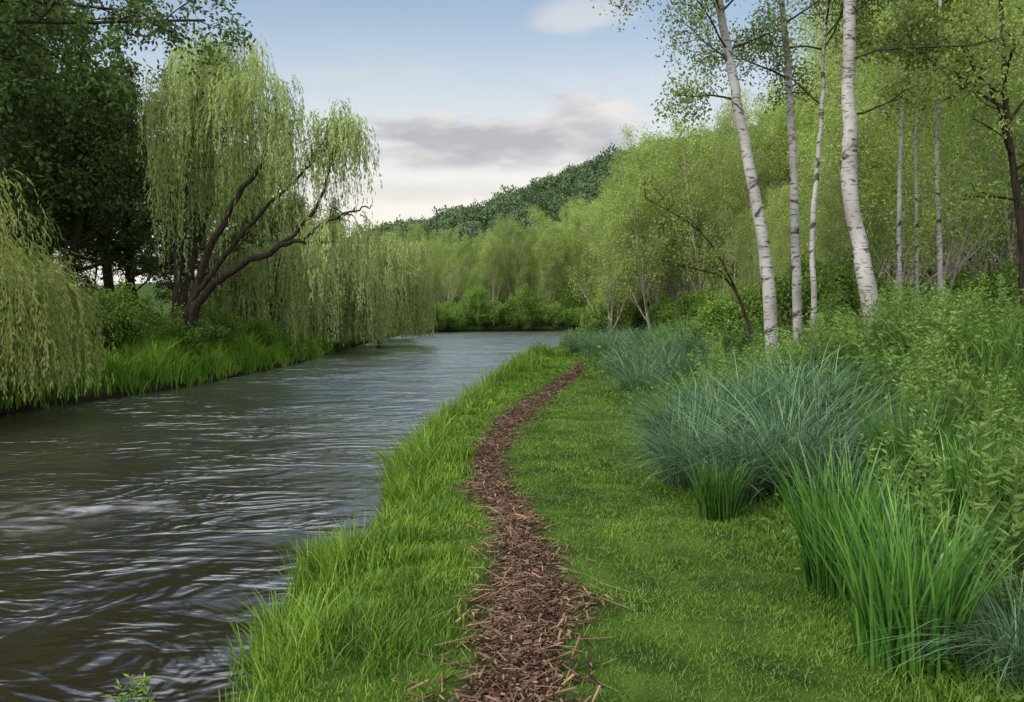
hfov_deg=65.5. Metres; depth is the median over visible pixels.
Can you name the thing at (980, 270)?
young tree
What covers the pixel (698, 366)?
sedge clump
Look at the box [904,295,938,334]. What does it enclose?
weed plant
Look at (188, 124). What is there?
willow tree
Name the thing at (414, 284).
willow tree
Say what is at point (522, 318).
shrub
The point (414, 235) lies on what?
young tree
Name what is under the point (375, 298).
willow tree
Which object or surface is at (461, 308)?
shrub
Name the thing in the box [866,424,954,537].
weed plant
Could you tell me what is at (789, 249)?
young tree
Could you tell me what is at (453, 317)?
shrub
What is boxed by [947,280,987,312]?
weed plant
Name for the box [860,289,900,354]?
weed plant
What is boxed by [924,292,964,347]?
weed plant
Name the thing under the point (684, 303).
shrub
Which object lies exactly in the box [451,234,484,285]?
young tree
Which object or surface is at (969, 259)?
young tree
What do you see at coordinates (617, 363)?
sedge clump
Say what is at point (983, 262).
young tree
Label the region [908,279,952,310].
weed plant
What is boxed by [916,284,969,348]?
weed plant
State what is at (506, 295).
young tree
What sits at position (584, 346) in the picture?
sedge clump
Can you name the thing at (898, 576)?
reed clump
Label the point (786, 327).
weed plant
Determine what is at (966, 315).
weed plant
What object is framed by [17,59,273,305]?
broadleaf tree
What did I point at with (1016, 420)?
weed plant
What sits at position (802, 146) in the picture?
young tree
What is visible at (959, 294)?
weed plant
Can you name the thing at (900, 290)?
weed plant
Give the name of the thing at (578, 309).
shrub
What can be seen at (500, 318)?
shrub
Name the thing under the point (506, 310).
shrub
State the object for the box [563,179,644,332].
young tree
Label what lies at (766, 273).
birch tree
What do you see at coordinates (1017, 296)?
weed plant
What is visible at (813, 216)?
birch tree
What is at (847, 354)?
weed plant
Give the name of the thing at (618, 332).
sedge clump
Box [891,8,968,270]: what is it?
young tree
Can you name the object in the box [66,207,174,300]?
broadleaf tree
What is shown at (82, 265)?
broadleaf tree
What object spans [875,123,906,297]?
young tree
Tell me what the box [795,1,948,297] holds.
young tree
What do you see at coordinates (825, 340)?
weed plant
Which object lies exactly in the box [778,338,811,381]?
weed plant
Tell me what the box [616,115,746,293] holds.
young tree
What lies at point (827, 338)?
weed plant
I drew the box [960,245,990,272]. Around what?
young tree
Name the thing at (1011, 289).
weed plant
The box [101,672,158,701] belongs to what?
weed plant
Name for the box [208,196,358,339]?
willow tree
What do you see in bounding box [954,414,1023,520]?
weed plant
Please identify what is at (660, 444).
sedge clump
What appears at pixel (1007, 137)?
leafy tree
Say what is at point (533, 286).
young tree
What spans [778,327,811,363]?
weed plant
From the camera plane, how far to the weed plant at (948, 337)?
9.98 m
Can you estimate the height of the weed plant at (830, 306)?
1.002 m
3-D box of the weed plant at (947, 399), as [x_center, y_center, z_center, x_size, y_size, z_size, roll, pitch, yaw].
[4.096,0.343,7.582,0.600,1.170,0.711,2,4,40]
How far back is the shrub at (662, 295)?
52.24 m
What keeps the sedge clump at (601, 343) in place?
on the ground at (642, 693)
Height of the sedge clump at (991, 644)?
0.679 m
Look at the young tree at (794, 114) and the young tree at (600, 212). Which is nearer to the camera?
the young tree at (794, 114)
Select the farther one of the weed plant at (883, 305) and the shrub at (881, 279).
the shrub at (881, 279)
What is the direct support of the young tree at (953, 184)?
on the ground at (642, 693)
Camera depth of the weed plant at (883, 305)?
12.70 m
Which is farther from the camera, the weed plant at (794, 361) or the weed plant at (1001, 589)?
the weed plant at (794, 361)
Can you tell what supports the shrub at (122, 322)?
on the ground at (642, 693)
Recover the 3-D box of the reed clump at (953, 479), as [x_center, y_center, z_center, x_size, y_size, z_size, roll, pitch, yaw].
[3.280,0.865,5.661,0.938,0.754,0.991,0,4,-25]
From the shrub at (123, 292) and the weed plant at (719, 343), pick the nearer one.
the weed plant at (719, 343)
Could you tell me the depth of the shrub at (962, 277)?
35.08 m
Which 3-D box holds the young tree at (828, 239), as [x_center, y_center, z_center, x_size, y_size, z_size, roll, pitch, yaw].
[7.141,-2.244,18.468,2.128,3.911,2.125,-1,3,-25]
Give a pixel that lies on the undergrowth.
(997, 338)
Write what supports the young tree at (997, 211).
on the ground at (642, 693)
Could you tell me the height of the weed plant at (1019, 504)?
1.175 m
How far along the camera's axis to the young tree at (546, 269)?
111.51 m
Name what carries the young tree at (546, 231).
on the ground at (642, 693)
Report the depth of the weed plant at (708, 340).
17.60 m
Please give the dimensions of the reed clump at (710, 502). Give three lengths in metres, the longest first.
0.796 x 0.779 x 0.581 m
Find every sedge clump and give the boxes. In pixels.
[550,327,603,352]
[561,324,635,353]
[563,317,646,355]
[566,367,864,459]
[584,370,757,458]
[586,350,682,394]
[588,342,661,374]
[592,320,645,342]
[592,384,790,488]
[593,334,647,364]
[595,326,702,371]
[599,330,712,386]
[603,349,793,419]
[610,404,853,507]
[611,321,664,345]
[624,337,909,439]
[628,351,945,500]
[635,310,706,362]
[655,343,738,378]
[665,320,922,419]
[665,321,756,356]
[685,345,973,469]
[698,411,961,509]
[816,528,1023,695]
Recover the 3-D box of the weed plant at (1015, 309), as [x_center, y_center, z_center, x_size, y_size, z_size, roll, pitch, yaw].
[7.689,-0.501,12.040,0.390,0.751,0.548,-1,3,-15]
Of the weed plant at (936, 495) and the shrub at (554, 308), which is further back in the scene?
the shrub at (554, 308)
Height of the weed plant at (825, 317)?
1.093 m
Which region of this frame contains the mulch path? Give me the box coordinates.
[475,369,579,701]
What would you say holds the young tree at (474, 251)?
on the ground at (642, 693)
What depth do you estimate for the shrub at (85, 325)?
22.19 m
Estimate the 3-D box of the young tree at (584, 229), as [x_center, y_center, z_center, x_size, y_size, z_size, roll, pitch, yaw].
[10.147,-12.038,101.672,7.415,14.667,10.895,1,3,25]
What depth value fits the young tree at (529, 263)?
121.61 m
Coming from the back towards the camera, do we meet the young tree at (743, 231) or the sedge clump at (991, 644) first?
the young tree at (743, 231)
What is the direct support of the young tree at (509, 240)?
on the ground at (642, 693)
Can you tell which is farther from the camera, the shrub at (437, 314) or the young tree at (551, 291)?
the young tree at (551, 291)
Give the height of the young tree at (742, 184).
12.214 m
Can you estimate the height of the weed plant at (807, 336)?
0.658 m
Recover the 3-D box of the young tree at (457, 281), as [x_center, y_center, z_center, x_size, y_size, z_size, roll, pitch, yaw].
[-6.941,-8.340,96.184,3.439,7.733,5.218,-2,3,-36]
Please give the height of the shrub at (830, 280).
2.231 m
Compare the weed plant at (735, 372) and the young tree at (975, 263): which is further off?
the young tree at (975, 263)
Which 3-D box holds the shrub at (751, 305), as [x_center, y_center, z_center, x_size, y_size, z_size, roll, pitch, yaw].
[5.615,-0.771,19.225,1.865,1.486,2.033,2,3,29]
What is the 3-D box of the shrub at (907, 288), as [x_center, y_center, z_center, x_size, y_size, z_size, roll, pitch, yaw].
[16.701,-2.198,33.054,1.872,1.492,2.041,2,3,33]
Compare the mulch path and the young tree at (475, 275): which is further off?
the young tree at (475, 275)
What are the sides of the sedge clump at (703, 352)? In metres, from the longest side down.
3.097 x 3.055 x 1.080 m
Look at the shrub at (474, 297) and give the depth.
91.21 m
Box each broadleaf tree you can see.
[0,0,83,166]
[0,0,128,251]
[0,0,168,253]
[0,0,255,120]
[0,49,195,296]
[0,71,197,295]
[0,172,50,259]
[0,208,46,261]
[2,15,174,282]
[2,193,87,276]
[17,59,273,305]
[19,191,113,286]
[55,196,170,306]
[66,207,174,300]
[150,221,215,303]
[155,144,300,277]
[163,137,320,302]
[216,180,312,269]
[288,195,346,235]
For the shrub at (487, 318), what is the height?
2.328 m
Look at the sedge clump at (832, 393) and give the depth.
9.62 m
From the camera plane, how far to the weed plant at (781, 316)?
17.24 m
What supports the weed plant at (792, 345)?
on the ground at (642, 693)
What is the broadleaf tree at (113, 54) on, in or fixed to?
on the ground at (642, 693)
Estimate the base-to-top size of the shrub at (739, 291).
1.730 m
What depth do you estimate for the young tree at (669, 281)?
44.57 m
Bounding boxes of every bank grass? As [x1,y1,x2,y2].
[0,315,392,411]
[205,340,578,701]
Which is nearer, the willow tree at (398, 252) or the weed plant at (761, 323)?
the weed plant at (761, 323)
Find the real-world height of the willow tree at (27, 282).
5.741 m
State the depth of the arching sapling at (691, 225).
15.36 m
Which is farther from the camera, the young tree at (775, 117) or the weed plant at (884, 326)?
the young tree at (775, 117)
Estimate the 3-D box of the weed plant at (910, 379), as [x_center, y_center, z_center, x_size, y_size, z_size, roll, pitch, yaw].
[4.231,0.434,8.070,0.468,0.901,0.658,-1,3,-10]
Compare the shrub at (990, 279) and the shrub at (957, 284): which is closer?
the shrub at (957, 284)
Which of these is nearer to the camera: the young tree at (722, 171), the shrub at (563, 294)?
the young tree at (722, 171)
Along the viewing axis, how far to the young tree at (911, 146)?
30.25 m
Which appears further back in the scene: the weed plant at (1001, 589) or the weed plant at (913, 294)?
the weed plant at (913, 294)
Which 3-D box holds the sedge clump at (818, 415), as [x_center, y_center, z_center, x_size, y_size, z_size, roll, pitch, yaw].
[3.110,0.567,8.075,3.478,1.399,3.121,-3,6,18]
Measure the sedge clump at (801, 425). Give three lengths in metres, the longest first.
3.438 x 3.219 x 1.357 m
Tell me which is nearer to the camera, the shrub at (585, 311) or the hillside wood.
the shrub at (585, 311)
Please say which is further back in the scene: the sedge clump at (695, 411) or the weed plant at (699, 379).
the weed plant at (699, 379)
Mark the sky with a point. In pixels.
(462, 100)
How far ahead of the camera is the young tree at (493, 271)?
96.37 m
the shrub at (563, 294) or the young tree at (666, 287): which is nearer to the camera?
the young tree at (666, 287)
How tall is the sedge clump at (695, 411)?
1.193 m
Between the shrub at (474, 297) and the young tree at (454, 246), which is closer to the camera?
the shrub at (474, 297)
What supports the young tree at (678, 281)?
on the ground at (642, 693)
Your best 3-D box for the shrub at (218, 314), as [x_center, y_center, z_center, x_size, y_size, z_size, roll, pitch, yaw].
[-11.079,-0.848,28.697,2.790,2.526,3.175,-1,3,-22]
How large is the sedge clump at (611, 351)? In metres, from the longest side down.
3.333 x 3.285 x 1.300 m
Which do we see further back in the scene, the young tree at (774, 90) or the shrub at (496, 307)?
the shrub at (496, 307)
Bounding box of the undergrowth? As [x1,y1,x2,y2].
[559,291,1023,701]
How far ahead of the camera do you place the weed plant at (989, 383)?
7.05 m
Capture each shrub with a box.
[9,327,94,361]
[26,300,99,334]
[70,283,172,352]
[72,279,163,346]
[153,301,229,352]
[163,297,243,347]
[203,301,250,342]
[237,312,286,344]
[424,306,442,320]
[431,302,449,330]
[437,307,451,328]
[439,302,465,330]
[441,297,476,327]
[460,279,487,327]
[469,311,495,324]
[474,287,503,329]
[494,304,514,321]
[494,312,512,323]
[499,307,531,330]
[503,282,534,324]
[517,287,544,319]
[521,303,553,326]
[534,296,560,324]
[551,302,580,327]
[552,275,581,314]
[566,302,589,327]
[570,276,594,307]
[572,301,637,335]
[577,275,597,306]
[578,301,617,335]
[585,275,613,303]
[605,289,652,331]
[629,293,657,330]
[641,292,679,327]
[650,288,679,305]
[669,285,703,321]
[682,282,763,345]
[687,293,716,319]
[688,283,727,320]
[708,289,779,342]
[721,280,785,314]
[748,252,860,330]
[825,248,905,313]
[902,281,919,295]
[904,262,986,307]
[913,265,977,282]
[925,269,972,286]
[970,269,1017,299]
[972,266,998,285]
[977,254,1018,307]
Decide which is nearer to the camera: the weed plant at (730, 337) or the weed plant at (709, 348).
the weed plant at (709, 348)
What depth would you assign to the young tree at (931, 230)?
31.09 m
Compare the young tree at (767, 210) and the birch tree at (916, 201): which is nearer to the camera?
the birch tree at (916, 201)
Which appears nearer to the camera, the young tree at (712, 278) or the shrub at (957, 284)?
the shrub at (957, 284)
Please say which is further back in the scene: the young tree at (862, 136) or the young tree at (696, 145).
the young tree at (696, 145)
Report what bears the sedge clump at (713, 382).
on the ground at (642, 693)
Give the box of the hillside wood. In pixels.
[334,125,758,303]
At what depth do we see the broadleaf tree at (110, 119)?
28.08 m
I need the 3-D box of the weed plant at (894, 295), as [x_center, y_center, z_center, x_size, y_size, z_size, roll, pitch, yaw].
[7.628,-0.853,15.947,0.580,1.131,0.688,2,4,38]
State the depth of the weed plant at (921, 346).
9.69 m
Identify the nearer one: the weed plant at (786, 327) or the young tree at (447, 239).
the weed plant at (786, 327)
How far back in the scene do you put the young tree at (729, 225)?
66.06 m
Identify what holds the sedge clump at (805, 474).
on the ground at (642, 693)
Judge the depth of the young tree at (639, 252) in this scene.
42.63 m
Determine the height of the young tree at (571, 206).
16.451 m
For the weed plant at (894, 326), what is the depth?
11.34 m
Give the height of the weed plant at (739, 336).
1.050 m
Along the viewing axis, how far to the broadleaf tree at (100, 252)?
62.09 m
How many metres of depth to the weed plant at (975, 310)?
13.12 m
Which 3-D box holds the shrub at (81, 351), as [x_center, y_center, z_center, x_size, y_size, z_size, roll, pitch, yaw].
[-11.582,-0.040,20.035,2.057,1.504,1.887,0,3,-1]
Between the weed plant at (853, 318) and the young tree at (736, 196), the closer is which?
the weed plant at (853, 318)
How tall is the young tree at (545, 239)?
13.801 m
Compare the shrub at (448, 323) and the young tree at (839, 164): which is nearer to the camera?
the young tree at (839, 164)
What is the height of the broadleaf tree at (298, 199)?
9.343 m
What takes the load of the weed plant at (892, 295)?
on the ground at (642, 693)
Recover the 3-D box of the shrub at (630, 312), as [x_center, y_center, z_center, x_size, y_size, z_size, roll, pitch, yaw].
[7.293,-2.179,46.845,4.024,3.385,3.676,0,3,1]
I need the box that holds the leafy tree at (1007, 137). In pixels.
[885,0,1023,307]
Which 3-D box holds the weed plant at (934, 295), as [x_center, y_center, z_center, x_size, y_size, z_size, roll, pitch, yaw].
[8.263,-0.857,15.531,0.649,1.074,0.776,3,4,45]
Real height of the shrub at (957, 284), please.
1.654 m
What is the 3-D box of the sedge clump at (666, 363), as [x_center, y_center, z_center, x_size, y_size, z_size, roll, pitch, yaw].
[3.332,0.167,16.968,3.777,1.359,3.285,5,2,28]
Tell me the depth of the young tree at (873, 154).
32.42 m
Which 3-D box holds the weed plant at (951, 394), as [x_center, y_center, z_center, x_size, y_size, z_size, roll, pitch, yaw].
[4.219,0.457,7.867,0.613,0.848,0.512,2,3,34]
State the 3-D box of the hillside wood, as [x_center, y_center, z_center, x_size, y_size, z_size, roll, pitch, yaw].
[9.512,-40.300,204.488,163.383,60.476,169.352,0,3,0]
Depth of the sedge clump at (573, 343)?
32.91 m
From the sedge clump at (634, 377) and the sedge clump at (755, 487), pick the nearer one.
the sedge clump at (755, 487)
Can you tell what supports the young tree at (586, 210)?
on the ground at (642, 693)
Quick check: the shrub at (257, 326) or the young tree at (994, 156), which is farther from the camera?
the shrub at (257, 326)
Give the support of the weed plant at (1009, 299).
on the ground at (642, 693)
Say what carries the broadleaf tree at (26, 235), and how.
on the ground at (642, 693)
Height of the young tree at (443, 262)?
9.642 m
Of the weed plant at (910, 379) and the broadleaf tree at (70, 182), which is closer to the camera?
the weed plant at (910, 379)
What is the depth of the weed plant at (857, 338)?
11.88 m
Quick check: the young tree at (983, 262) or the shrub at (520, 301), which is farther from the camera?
the shrub at (520, 301)
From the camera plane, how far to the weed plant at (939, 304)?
12.65 m
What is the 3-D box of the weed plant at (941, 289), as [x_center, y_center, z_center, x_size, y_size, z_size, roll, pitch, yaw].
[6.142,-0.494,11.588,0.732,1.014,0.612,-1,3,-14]
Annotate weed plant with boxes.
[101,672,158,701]
[687,353,727,394]
[694,331,723,377]
[701,322,727,360]
[701,356,731,390]
[707,344,738,385]
[710,331,731,357]
[712,316,744,355]
[713,343,744,371]
[717,325,742,356]
[724,353,761,404]
[738,347,763,387]
[738,359,769,395]
[740,344,782,395]
[741,348,767,385]
[742,315,763,342]
[742,351,778,387]
[743,314,764,346]
[748,316,781,353]
[750,325,786,365]
[752,328,787,378]
[758,324,807,384]
[770,340,811,386]
[778,306,783,332]
[778,315,803,343]
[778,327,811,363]
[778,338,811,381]
[785,327,814,382]
[795,317,836,382]
[795,322,817,351]
[804,316,841,377]
[805,306,856,380]
[806,324,854,376]
[807,304,836,341]
[814,319,847,351]
[817,292,851,332]
[817,293,839,330]
[817,323,841,357]
[819,292,846,318]
[829,319,872,365]
[830,293,863,333]
[834,304,874,348]
[835,308,862,341]
[837,314,887,369]
[845,304,861,327]
[848,330,895,403]
[853,386,940,501]
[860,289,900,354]
[865,284,906,341]
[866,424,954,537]
[871,293,906,352]
[876,278,906,317]
[881,280,911,313]
[883,277,937,355]
[885,308,925,355]
[886,338,939,416]
[889,288,913,324]
[891,349,962,435]
[896,437,1023,609]
[900,344,953,409]
[901,321,946,376]
[902,305,933,351]
[902,326,977,438]
[904,283,944,330]
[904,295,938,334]
[905,282,953,327]
[906,280,970,362]
[907,355,975,425]
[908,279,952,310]
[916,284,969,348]
[917,280,951,307]
[922,389,1023,591]
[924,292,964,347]
[924,294,954,320]
[943,285,982,327]
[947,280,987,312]
[947,302,972,343]
[948,285,978,315]
[951,548,1023,633]
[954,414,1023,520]
[955,463,1004,536]
[962,299,981,323]
[964,271,1002,320]
[968,287,1009,327]
[978,371,1023,445]
[994,269,1023,325]
[1000,275,1022,312]
[1001,277,1017,306]
[1001,297,1021,334]
[1001,298,1023,329]
[1009,415,1023,429]
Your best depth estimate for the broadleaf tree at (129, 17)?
13.93 m
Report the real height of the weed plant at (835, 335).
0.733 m
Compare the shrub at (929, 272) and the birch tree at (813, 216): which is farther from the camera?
the shrub at (929, 272)
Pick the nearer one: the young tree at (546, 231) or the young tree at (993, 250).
the young tree at (993, 250)
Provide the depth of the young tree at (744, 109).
54.59 m
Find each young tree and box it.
[388,224,426,250]
[404,234,416,250]
[405,218,448,299]
[414,234,455,304]
[417,254,434,289]
[418,238,444,297]
[426,239,450,306]
[435,225,459,301]
[436,250,473,305]
[448,229,479,301]
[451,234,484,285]
[454,226,494,293]
[456,266,480,299]
[472,232,504,301]
[479,229,509,303]
[483,232,505,300]
[486,215,531,291]
[487,249,516,303]
[491,216,536,299]
[512,226,542,296]
[513,238,540,297]
[520,203,579,302]
[524,233,545,303]
[532,221,580,288]
[533,228,566,299]
[533,238,567,304]
[547,218,581,293]
[557,195,593,282]
[557,214,595,290]
[558,240,591,290]
[562,196,607,284]
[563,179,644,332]
[563,196,611,282]
[577,197,608,276]
[591,198,608,239]
[595,176,654,309]
[596,157,697,330]
[597,120,671,299]
[608,170,681,298]
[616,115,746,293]
[625,109,738,302]
[631,129,724,298]
[664,250,688,296]
[665,102,755,291]
[697,245,725,293]
[698,126,780,287]
[705,203,784,309]
[712,127,769,294]
[713,83,816,287]
[714,122,777,283]
[715,101,797,291]
[739,204,785,291]
[742,187,803,285]
[744,89,831,274]
[750,55,816,134]
[755,91,802,277]
[764,181,817,280]
[766,0,1014,300]
[770,72,828,255]
[771,217,801,294]
[772,64,841,256]
[779,169,864,314]
[781,114,839,261]
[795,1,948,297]
[795,80,898,260]
[797,28,838,121]
[799,0,928,284]
[801,77,924,281]
[806,112,913,282]
[808,17,942,285]
[821,6,970,274]
[858,2,929,284]
[871,0,976,280]
[875,107,996,290]
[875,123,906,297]
[877,0,1023,282]
[880,0,1023,300]
[886,0,1005,279]
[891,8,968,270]
[905,0,1023,279]
[910,126,997,276]
[921,0,1023,268]
[930,2,1017,263]
[947,0,1023,276]
[949,147,1023,264]
[949,246,987,271]
[960,0,1023,229]
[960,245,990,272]
[980,232,1015,267]
[983,235,1018,269]
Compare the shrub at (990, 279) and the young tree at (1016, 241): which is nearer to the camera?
the young tree at (1016, 241)
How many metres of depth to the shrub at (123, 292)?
25.04 m
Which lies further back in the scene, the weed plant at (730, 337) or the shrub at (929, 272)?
the shrub at (929, 272)
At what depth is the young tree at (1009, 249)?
19.66 m
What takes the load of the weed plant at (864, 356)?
on the ground at (642, 693)
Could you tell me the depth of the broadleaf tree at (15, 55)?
24.64 m
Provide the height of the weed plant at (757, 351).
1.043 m
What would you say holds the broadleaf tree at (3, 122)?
on the ground at (642, 693)
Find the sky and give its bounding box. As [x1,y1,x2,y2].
[7,0,898,285]
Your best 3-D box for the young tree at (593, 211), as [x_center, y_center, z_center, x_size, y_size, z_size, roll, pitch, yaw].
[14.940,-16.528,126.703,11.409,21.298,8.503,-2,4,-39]
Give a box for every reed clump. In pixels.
[678,449,773,522]
[758,429,953,602]
[781,456,1023,681]
[834,381,994,498]
[905,423,1023,525]
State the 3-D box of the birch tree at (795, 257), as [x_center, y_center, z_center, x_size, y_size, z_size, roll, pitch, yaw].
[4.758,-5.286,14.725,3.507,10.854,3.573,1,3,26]
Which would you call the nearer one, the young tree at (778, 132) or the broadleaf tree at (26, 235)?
the broadleaf tree at (26, 235)
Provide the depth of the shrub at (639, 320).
46.08 m
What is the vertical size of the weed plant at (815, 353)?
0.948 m
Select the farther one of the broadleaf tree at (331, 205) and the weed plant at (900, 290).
the broadleaf tree at (331, 205)
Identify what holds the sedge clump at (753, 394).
on the ground at (642, 693)
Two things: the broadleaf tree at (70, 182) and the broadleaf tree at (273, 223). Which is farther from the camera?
the broadleaf tree at (273, 223)
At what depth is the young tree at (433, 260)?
111.59 m
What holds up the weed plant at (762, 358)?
on the ground at (642, 693)
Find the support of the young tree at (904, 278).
on the ground at (642, 693)
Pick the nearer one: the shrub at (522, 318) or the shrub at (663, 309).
the shrub at (663, 309)
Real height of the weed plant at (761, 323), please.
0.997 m
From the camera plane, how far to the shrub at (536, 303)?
93.47 m
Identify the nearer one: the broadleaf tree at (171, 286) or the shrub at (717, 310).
the shrub at (717, 310)
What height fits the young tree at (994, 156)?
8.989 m
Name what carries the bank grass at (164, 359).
on the ground at (642, 693)
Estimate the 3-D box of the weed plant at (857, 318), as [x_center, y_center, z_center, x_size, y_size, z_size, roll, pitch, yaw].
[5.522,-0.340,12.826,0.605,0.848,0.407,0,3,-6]
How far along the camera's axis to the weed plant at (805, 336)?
11.55 m
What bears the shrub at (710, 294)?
on the ground at (642, 693)
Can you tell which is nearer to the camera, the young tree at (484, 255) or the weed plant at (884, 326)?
the weed plant at (884, 326)
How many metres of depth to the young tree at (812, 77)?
53.02 m
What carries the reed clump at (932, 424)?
on the ground at (642, 693)
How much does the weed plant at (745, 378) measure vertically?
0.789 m
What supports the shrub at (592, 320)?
on the ground at (642, 693)
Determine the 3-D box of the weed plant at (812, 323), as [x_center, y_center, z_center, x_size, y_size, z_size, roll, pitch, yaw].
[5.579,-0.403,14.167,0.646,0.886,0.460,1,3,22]
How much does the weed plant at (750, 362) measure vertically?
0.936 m
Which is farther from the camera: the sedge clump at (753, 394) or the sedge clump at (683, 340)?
the sedge clump at (683, 340)
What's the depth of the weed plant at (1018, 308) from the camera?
11.92 m
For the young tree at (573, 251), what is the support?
on the ground at (642, 693)
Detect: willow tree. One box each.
[0,164,115,401]
[136,26,382,350]
[203,219,343,350]
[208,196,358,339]
[277,208,403,344]
[344,221,439,343]
[347,230,413,332]
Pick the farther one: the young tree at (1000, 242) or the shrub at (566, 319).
the shrub at (566, 319)
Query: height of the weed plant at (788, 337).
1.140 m
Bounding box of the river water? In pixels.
[0,331,582,701]
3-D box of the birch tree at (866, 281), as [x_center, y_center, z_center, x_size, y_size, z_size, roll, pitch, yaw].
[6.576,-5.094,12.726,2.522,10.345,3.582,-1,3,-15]
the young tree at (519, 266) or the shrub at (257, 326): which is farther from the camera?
the young tree at (519, 266)
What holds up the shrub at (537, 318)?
on the ground at (642, 693)
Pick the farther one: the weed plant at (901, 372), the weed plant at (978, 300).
the weed plant at (978, 300)
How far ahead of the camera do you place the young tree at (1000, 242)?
30.84 m
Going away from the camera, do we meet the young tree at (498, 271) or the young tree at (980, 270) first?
the young tree at (980, 270)
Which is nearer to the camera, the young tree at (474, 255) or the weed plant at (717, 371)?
the weed plant at (717, 371)
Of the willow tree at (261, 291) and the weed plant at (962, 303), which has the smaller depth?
the weed plant at (962, 303)
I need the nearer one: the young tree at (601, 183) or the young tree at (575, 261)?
the young tree at (601, 183)
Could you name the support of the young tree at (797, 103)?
on the ground at (642, 693)
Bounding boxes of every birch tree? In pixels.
[592,0,805,358]
[690,0,839,345]
[714,0,885,332]
[811,0,1023,339]
[831,0,998,307]
[870,0,991,309]
[872,0,1006,303]
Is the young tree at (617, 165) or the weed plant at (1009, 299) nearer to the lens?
the weed plant at (1009, 299)
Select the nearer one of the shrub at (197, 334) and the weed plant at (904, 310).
the weed plant at (904, 310)
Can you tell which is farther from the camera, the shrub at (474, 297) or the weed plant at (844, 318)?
the shrub at (474, 297)
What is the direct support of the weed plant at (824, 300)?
on the ground at (642, 693)
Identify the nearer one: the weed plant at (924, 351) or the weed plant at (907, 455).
the weed plant at (907, 455)
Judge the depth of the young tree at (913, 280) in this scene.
38.36 m
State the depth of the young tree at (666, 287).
56.41 m
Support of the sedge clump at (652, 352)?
on the ground at (642, 693)
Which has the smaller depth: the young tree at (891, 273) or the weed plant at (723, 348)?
the weed plant at (723, 348)
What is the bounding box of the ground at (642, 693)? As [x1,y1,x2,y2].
[0,167,1023,701]
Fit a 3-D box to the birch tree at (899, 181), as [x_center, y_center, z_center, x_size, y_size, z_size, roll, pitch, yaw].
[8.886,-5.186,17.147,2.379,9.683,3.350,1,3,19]
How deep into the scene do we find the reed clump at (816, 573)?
4.80 m
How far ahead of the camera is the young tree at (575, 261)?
97.98 m
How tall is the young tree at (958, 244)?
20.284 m
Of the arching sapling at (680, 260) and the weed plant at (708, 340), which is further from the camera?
the weed plant at (708, 340)
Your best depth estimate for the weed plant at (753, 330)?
17.34 m
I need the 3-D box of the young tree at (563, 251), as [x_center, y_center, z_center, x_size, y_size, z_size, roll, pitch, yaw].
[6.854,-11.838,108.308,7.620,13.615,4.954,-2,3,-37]
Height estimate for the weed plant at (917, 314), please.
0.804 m
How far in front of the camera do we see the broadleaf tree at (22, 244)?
25.50 m
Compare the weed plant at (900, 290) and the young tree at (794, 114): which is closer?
the weed plant at (900, 290)
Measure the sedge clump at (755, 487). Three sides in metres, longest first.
2.730 x 2.727 x 0.935 m
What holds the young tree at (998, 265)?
on the ground at (642, 693)
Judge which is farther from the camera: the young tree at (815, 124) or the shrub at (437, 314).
the shrub at (437, 314)
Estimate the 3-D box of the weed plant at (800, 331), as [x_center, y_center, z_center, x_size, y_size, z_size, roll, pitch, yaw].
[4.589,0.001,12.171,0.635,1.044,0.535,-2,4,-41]
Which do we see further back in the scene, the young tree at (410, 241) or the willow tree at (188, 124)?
the young tree at (410, 241)
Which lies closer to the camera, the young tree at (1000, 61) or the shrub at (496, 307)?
the young tree at (1000, 61)
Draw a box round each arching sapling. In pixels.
[624,162,757,345]
[644,233,754,345]
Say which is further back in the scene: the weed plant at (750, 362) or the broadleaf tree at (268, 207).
the broadleaf tree at (268, 207)
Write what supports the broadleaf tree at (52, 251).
on the ground at (642, 693)
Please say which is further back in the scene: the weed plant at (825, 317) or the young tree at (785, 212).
the young tree at (785, 212)
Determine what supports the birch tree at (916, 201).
on the ground at (642, 693)
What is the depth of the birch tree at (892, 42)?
16.20 m
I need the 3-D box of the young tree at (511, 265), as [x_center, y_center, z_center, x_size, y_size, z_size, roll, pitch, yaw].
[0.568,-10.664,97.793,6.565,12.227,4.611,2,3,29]
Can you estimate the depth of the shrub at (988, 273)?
34.11 m
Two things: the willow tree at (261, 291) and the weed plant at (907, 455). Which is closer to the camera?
the weed plant at (907, 455)
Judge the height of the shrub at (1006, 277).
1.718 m
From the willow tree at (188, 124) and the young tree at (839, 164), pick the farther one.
the willow tree at (188, 124)
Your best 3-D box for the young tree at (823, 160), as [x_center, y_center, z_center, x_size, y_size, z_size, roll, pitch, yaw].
[10.607,-4.671,24.630,3.794,7.971,4.498,2,3,31]
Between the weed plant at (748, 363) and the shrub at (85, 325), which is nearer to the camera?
the weed plant at (748, 363)
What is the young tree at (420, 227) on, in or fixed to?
on the ground at (642, 693)
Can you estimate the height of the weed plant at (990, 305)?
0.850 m
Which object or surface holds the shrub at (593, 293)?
on the ground at (642, 693)
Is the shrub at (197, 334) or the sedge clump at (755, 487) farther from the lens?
the shrub at (197, 334)
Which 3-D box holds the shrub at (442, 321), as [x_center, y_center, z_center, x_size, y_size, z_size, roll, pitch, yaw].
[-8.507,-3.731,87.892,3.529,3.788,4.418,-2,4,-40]
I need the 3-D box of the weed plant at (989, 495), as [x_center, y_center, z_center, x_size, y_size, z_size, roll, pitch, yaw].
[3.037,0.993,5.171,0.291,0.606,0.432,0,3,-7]

